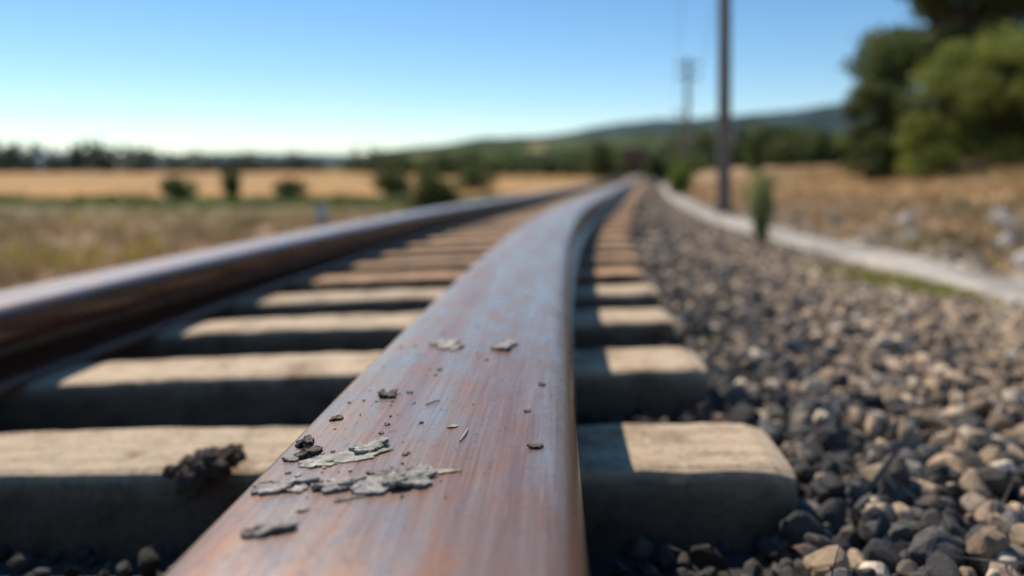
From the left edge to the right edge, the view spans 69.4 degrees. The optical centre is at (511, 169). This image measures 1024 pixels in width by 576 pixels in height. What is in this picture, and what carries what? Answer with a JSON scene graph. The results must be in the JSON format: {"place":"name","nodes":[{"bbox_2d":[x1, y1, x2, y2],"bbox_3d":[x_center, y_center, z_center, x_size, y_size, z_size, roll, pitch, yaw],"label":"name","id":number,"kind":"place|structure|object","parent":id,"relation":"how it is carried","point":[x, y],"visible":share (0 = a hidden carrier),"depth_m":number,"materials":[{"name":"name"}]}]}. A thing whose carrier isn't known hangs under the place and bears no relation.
{"place":"outdoors","nodes":[
{"label":"outdoors","id":0,"kind":"place"},
{"bbox_2d":[10,151,362,169],"bbox_3d":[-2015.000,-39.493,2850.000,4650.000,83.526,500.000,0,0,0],"label":"hills","id":1,"kind":"structure","parent":0,"point":[324,155],"depth_m":2934.77,"materials":[{"name":"green plant"}]},
{"bbox_2d":[0,0,1016,153],"label":"sky","id":2,"kind":"structure","parent":0,"point":[172,76],"materials":[{"name":"blue"}]},
{"bbox_2d":[0,182,1023,575],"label":"ballast gravel","id":3,"kind":"structure","parent":0,"point":[890,360],"depth_m":1.79,"materials":[{"name":"grey gravel"}]},
{"bbox_2d":[0,162,1023,575],"bbox_3d":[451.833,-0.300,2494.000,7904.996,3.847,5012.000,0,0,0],"label":"ground","id":4,"kind":"structure","parent":0,"point":[66,184],"depth_m":27.91,"materials":[{"name":"soil"}]},
{"bbox_2d":[0,138,159,172],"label":"distant trees","id":5,"kind":"object","parent":4,"relation":"on","point":[98,157],"visible":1,"depth_m":297.29,"materials":[{"name":"green plant"}]},
{"bbox_2d":[11,149,327,172],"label":"distant trees","id":6,"kind":"object","parent":4,"relation":"on","point":[198,163],"visible":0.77,"depth_m":322.11,"materials":[{"name":"green plant"}]},
{"bbox_2d":[158,174,201,201],"bbox_3d":[-15.347,0.896,34.046,1.931,1.392,1.869,0,0,-38],"label":"shrub","id":7,"kind":"object","parent":4,"relation":"on","point":[177,187],"visible":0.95,"depth_m":33.65,"materials":[{"name":"green plant"}]},
{"bbox_2d":[0,202,416,290],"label":"dry grass","id":8,"kind":"structure","parent":4,"relation":"on","point":[43,253],"depth_m":14.24,"materials":[{"name":"beige plant"}]},
{"bbox_2d":[219,166,242,197],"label":"shrub","id":9,"kind":"object","parent":4,"relation":"on","point":[232,183],"visible":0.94,"depth_m":33.80,"materials":[{"name":"green plant"}]},
{"bbox_2d":[0,189,526,210],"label":"hedgerow","id":10,"kind":"object","parent":4,"relation":"on","point":[106,199],"visible":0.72,"depth_m":29.00,"materials":[{"name":"green plant"}]},
{"bbox_2d":[271,177,311,201],"bbox_3d":[-10.153,0.965,34.113,1.688,1.241,2.012,0,0,-33],"label":"shrub","id":11,"kind":"object","parent":4,"relation":"on","point":[289,186],"visible":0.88,"depth_m":33.80,"materials":[{"name":"green plant"}]},
{"bbox_2d":[313,205,329,227],"bbox_3d":[-3.550,1.067,13.799,0.280,0.810,0.117,0,0,0],"label":"trackside marker post","id":12,"kind":"object","parent":4,"relation":"on","point":[321,213],"visible":0.66,"depth_m":13.76,"materials":[{"name":"grey wood"}]},
{"bbox_2d":[365,167,415,197],"bbox_3d":[-6.162,0.800,37.984,2.583,1.799,3.291,0,0,0],"label":"shrub","id":13,"kind":"object","parent":4,"relation":"on","point":[387,179],"visible":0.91,"depth_m":37.19,"materials":[{"name":"green plant"}]},
{"bbox_2d":[0,175,797,557],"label":"railway sleepers","id":14,"kind":"object","parent":4,"relation":"on","point":[82,463],"visible":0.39,"depth_m":1.82},
{"bbox_2d":[161,443,246,501],"bbox_3d":[-0.517,0.505,1.241,0.134,0.082,0.082,0,0,0],"label":"mud clod","id":15,"kind":"object","parent":14,"relation":"on","point":[197,471],"visible":1,"depth_m":1.22,"materials":[{"name":"soil"}]},
{"bbox_2d":[0,174,631,395],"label":"steel rail","id":16,"kind":"object","parent":14,"relation":"on","point":[47,328],"visible":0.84,"depth_m":2.77,"materials":[{"name":"brown metal"}]},
{"bbox_2d":[164,174,641,575],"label":"steel rail","id":17,"kind":"object","parent":14,"relation":"on","point":[511,504],"visible":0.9,"depth_m":0.72,"materials":[{"name":"brown metal"}]},
{"bbox_2d":[240,326,545,538],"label":"mud flakes","id":18,"kind":"object","parent":17,"relation":"on","point":[377,482],"visible":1,"depth_m":0.65,"materials":[{"name":"grey soil"}]},
{"bbox_2d":[426,399,467,441],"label":"straw bits","id":19,"kind":"object","parent":17,"relation":"on","point":[465,432],"visible":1,"depth_m":0.76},
{"bbox_2d":[624,148,646,173],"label":"freight wagon","id":20,"kind":"object","parent":17,"relation":"on","point":[634,157],"visible":0.94,"depth_m":93.61,"materials":[{"name":"paint"}]},
{"bbox_2d":[416,154,438,192],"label":"shrub","id":21,"kind":"object","parent":4,"relation":"on","point":[426,163],"visible":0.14,"depth_m":19.47,"materials":[{"name":"green plant"}]},
{"bbox_2d":[398,166,461,213],"bbox_3d":[-1.941,0.707,17.254,1.571,1.586,1.428,0,0,0],"label":"shrub","id":22,"kind":"object","parent":4,"relation":"on","point":[438,195],"visible":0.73,"depth_m":17.05,"materials":[{"name":"green plant"}]},
{"bbox_2d":[451,160,501,191],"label":"shrub","id":23,"kind":"object","parent":4,"relation":"on","point":[471,177],"visible":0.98,"depth_m":51.32,"materials":[{"name":"green plant"}]},
{"bbox_2d":[336,292,733,352],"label":"ballast weeds","id":24,"kind":"object","parent":4,"relation":"on","point":[723,300],"visible":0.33,"depth_m":2.35,"materials":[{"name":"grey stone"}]},
{"bbox_2d":[387,142,683,177],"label":"distant trees","id":25,"kind":"object","parent":4,"relation":"on","point":[564,165],"visible":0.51,"depth_m":142.10,"materials":[{"name":"green plant"}]},
{"bbox_2d":[338,143,850,173],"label":"distant trees","id":26,"kind":"object","parent":4,"relation":"on","point":[367,162],"visible":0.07,"depth_m":262.62,"materials":[{"name":"green plant"}]},
{"bbox_2d":[581,132,626,182],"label":"shrub","id":27,"kind":"object","parent":4,"relation":"on","point":[600,159],"visible":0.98,"depth_m":44.86,"materials":[{"name":"green plant"}]},
{"bbox_2d":[641,152,672,184],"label":"shrub","id":28,"kind":"object","parent":4,"relation":"on","point":[654,166],"visible":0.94,"depth_m":49.72,"materials":[{"name":"green plant"}]},
{"bbox_2d":[587,142,743,178],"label":"distant trees","id":29,"kind":"object","parent":4,"relation":"on","point":[695,154],"visible":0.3,"depth_m":103.53,"materials":[{"name":"green plant"}]},
{"bbox_2d":[667,161,690,195],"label":"shrub","id":30,"kind":"object","parent":4,"relation":"on","point":[677,181],"visible":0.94,"depth_m":25.42,"materials":[{"name":"green plant"}]},
{"bbox_2d":[673,110,684,158],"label":"utility pole","id":31,"kind":"object","parent":4,"relation":"on","point":[678,136],"visible":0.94,"depth_m":87.88,"materials":[{"name":"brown wood"}]},
{"bbox_2d":[669,157,693,190],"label":"shrub","id":32,"kind":"object","parent":4,"relation":"on","point":[690,170],"visible":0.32,"depth_m":32.94,"materials":[{"name":"green plant"}]},
{"bbox_2d":[676,59,700,178],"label":"utility pole","id":33,"kind":"object","parent":4,"relation":"on","point":[687,76],"visible":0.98,"depth_m":46.38,"materials":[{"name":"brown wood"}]},
{"bbox_2d":[665,154,711,179],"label":"shrub","id":34,"kind":"object","parent":4,"relation":"on","point":[672,160],"visible":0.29,"depth_m":57.93,"materials":[{"name":"green plant"}]},
{"bbox_2d":[716,0,730,215],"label":"utility pole","id":35,"kind":"object","parent":4,"relation":"on","point":[723,204],"visible":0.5,"depth_m":13.00,"materials":[{"name":"grey wood"}]},
{"bbox_2d":[674,0,717,112],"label":"overhead wires","id":36,"kind":"object","parent":35,"relation":"hanging from","point":[703,44],"visible":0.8,"depth_m":33.93,"materials":[{"name":"black metal"}]},
{"bbox_2d":[743,124,765,174],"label":"shrub","id":37,"kind":"object","parent":4,"relation":"on","point":[752,152],"visible":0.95,"depth_m":51.74,"materials":[{"name":"green plant"}]},
{"bbox_2d":[739,167,777,243],"bbox_3d":[2.426,0.383,7.211,0.371,0.816,0.353,0,0,39],"label":"tall weed","id":38,"kind":"object","parent":4,"relation":"on","point":[764,208],"visible":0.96,"depth_m":7.16,"materials":[{"name":"green plant"}]},
{"bbox_2d":[761,128,820,168],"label":"shrub","id":39,"kind":"object","parent":4,"relation":"on","point":[786,152],"visible":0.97,"depth_m":57.65,"materials":[{"name":"green plant"}]},
{"bbox_2d":[658,112,1012,169],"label":"distant trees","id":40,"kind":"object","parent":4,"relation":"on","point":[826,151],"visible":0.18,"depth_m":109.16,"materials":[{"name":"green plant"}]},
{"bbox_2d":[658,182,1023,307],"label":"concrete kerb","id":41,"kind":"structure","parent":4,"relation":"on","point":[1010,291],"depth_m":6.00,"materials":[{"name":"grey concrete"}]},
{"bbox_2d":[683,155,1023,278],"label":"dry grass","id":42,"kind":"structure","parent":4,"relation":"on","point":[933,240],"depth_m":13.15,"materials":[{"name":"brown plant"}]},
{"bbox_2d":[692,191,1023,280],"bbox_3d":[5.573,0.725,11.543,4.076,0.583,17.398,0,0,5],"label":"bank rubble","id":43,"kind":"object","parent":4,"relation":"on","point":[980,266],"visible":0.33,"depth_m":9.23,"materials":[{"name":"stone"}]},
{"bbox_2d":[702,222,1016,313],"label":"green grass","id":44,"kind":"structure","parent":4,"relation":"on","point":[837,261],"depth_m":6.66,"materials":[{"name":"green plant"}]},
{"bbox_2d":[835,80,914,181],"bbox_3d":[10.320,-1.004,21.008,1.803,3.020,2.062,0,0,-38],"label":"shrub","id":45,"kind":"object","parent":4,"relation":"on","point":[877,166],"visible":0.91,"depth_m":20.78,"materials":[{"name":"green plant"}]},
{"bbox_2d":[838,62,919,177],"bbox_3d":[11.356,-1.454,22.532,2.645,3.662,2.458,0,0,0],"label":"shrub","id":46,"kind":"object","parent":4,"relation":"on","point":[856,110],"visible":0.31,"depth_m":22.45,"materials":[{"name":"green plant"}]},
{"bbox_2d":[762,252,1016,309],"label":"green grass","id":47,"kind":"structure","parent":4,"relation":"on","point":[883,278],"depth_m":4.62,"materials":[{"name":"green plant"}]},
{"bbox_2d":[824,206,1023,270],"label":"boulders","id":48,"kind":"object","parent":4,"relation":"on","point":[1016,260],"visible":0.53,"depth_m":8.16,"materials":[{"name":"stone"}]},
{"bbox_2d":[837,0,1023,164],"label":"pine tree","id":49,"kind":"object","parent":4,"relation":"on","point":[900,46],"visible":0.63,"depth_m":23.16,"materials":[{"name":"green plant"}]},
{"bbox_2d":[891,110,988,178],"bbox_3d":[10.850,-0.588,19.044,2.312,1.880,2.312,0,0,0],"label":"shrub","id":50,"kind":"object","parent":4,"relation":"on","point":[945,147],"visible":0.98,"depth_m":18.81,"materials":[{"name":"green plant"}]},
{"bbox_2d":[891,20,1023,166],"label":"broadleaf tree","id":51,"kind":"object","parent":4,"relation":"on","point":[957,82],"visible":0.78,"depth_m":18.84,"materials":[{"name":"green plant"}]},
{"bbox_2d":[924,2,1023,149],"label":"pine tree","id":52,"kind":"object","parent":4,"relation":"on","point":[982,24],"visible":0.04,"depth_m":27.12,"materials":[{"name":"green plant"}]},
{"bbox_2d":[968,24,1023,150],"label":"broadleaf tree","id":53,"kind":"object","parent":4,"relation":"on","point":[1019,115],"visible":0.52,"depth_m":18.74,"materials":[{"name":"green plant"}]},
{"bbox_2d":[150,94,936,169],"bbox_3d":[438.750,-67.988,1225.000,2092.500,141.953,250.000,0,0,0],"label":"hills","id":54,"kind":"structure","parent":0,"point":[827,117],"depth_m":1262.39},
{"bbox_2d":[262,133,972,171],"bbox_3d":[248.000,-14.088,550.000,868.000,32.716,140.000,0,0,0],"label":"hills","id":55,"kind":"structure","parent":0,"point":[647,140],"depth_m":560.57,"materials":[{"name":"green plant"}]}
]}

